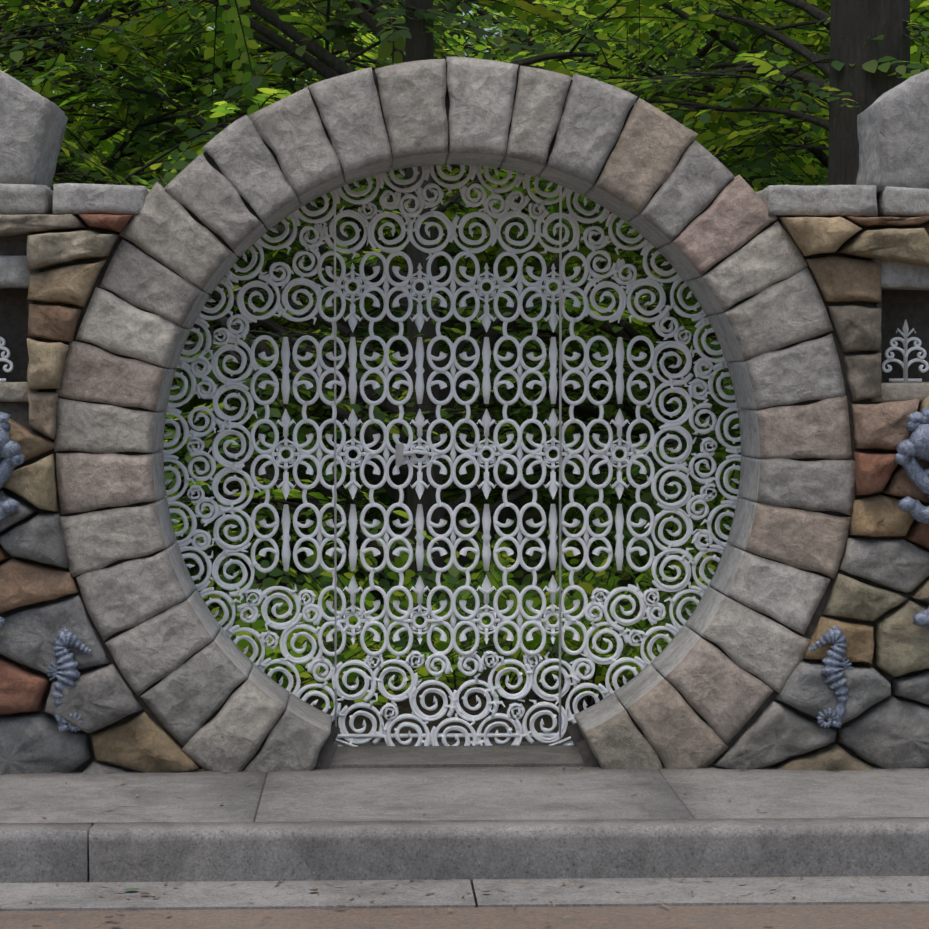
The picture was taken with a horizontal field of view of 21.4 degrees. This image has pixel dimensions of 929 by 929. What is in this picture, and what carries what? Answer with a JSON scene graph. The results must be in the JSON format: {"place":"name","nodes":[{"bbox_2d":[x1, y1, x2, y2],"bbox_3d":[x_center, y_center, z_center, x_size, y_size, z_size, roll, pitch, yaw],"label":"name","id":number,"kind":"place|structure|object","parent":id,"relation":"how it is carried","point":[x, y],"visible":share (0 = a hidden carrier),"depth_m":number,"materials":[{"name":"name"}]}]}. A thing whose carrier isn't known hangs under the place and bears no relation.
{"place":"outdoors","nodes":[
{"label":"outdoors","id":0,"kind":"place"},
{"bbox_2d":[89,335,733,907],"bbox_3d":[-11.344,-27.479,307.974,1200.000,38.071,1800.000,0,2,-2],"label":"ground","id":1,"kind":"structure","parent":0,"point":[429,697],"depth_m":10.75,"materials":[{"name":"green plant"}]},
{"bbox_2d":[54,57,855,773],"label":"arch ring stones","id":2,"kind":"object","parent":1,"relation":"on","point":[718,689],"visible":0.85,"depth_m":8.88,"materials":[{"name":"stone"}]},
{"bbox_2d":[160,165,742,746],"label":"ornamental gate","id":3,"kind":"structure","parent":2,"relation":"attached to","point":[410,449],"depth_m":9.40,"materials":[{"name":"grey metal"}]},
{"bbox_2d":[329,741,584,767],"bbox_3d":[-0.036,1.139,9.260,0.940,0.112,0.558,0,2,-2],"label":"gate threshold","id":4,"kind":"object","parent":1,"relation":"on","point":[411,755],"visible":0.36,"depth_m":9.19,"materials":[{"name":"concrete"}]},
{"bbox_2d":[0,0,928,642],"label":"forest trunks and limbs","id":5,"kind":"object","parent":1,"relation":"on","point":[852,26],"visible":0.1,"depth_m":12.31,"materials":[{"name":"brown plant"}]},
{"bbox_2d":[0,0,928,716],"bbox_3d":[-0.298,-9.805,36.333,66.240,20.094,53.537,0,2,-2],"label":"forest leaves","id":6,"kind":"object","parent":5,"relation":"attached to","point":[228,42],"visible":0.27,"depth_m":12.76,"materials":[{"name":"green plant"}]},
{"bbox_2d":[0,817,928,882],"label":"kerb","id":7,"kind":"structure","parent":1,"relation":"on","point":[409,850],"depth_m":7.75,"materials":[{"name":"concrete"}]},
{"bbox_2d":[0,876,928,910],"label":"gutter","id":8,"kind":"object","parent":1,"relation":"on","point":[225,895],"visible":0.67,"depth_m":7.52,"materials":[{"name":"concrete"}]},
{"bbox_2d":[0,62,928,769],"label":"joint","id":9,"kind":"object","parent":1,"relation":"on","point":[18,412],"visible":0.02,"depth_m":8.93,"materials":[{"name":"black concrete"}]},
{"bbox_2d":[0,337,13,381],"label":"ornamental ironwork","id":10,"kind":"object","parent":9,"relation":"attached to","point":[4,358],"visible":1,"depth_m":8.94,"materials":[{"name":"white paint"}]},
{"bbox_2d":[0,412,24,627],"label":"sculpture","id":11,"kind":"object","parent":9,"relation":"attached to","point":[11,456],"visible":1,"depth_m":8.71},
{"bbox_2d":[47,628,91,731],"bbox_3d":[-1.410,0.772,8.788,0.162,0.373,0.049,0,2,-2],"label":"seahorse sculpture","id":12,"kind":"object","parent":9,"relation":"attached to","point":[65,672],"visible":0.98,"depth_m":8.78,"materials":[{"name":"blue metal"}]},
{"bbox_2d":[0,287,928,382],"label":"niche","id":13,"kind":"object","parent":9,"relation":"attached to","point":[899,307],"depth_m":9.16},
{"bbox_2d":[808,625,852,727],"bbox_3d":[1.324,0.768,8.891,0.162,0.373,0.049,0,2,-2],"label":"seahorse sculpture","id":14,"kind":"object","parent":9,"relation":"attached to","point":[836,665],"visible":1,"depth_m":8.88,"materials":[{"name":"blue metal"}]},
{"bbox_2d":[894,406,928,627],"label":"sculpture","id":15,"kind":"object","parent":9,"relation":"attached to","point":[913,447],"visible":1,"depth_m":8.83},
{"bbox_2d":[0,214,928,774],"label":"rubble stone wall","id":16,"kind":"structure","parent":0,"point":[884,728],"depth_m":8.87,"materials":[{"name":"brown stone"}]},
{"bbox_2d":[0,70,928,402],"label":"wall coping stones","id":17,"kind":"object","parent":16,"relation":"on","point":[894,152],"visible":0.75,"depth_m":8.90,"materials":[{"name":"grey stone"}]},
{"bbox_2d":[881,319,928,381],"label":"ornamental ironwork","id":18,"kind":"object","parent":17,"relation":"on","point":[905,364],"visible":0.98,"depth_m":9.07,"materials":[{"name":"grey metal"}]},
{"bbox_2d":[0,765,928,825],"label":"pavement","id":19,"kind":"structure","parent":0,"point":[466,793],"depth_m":8.38,"materials":[{"name":"concrete"}]},
{"bbox_2d":[0,904,928,928],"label":"road","id":20,"kind":"structure","parent":0,"point":[896,916],"depth_m":7.19,"materials":[{"name":"grey asphalt"}]},
{"bbox_2d":[0,766,912,927],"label":"leaf litter","id":21,"kind":"object","parent":20,"relation":"on","point":[169,913],"visible":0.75,"depth_m":7.53,"materials":[{"name":"brown plant"}]},
{"bbox_2d":[53,0,927,297],"label":"sky","id":22,"kind":"structure","parent":0,"point":[90,0],"materials":[{"name":"white"}]}
]}

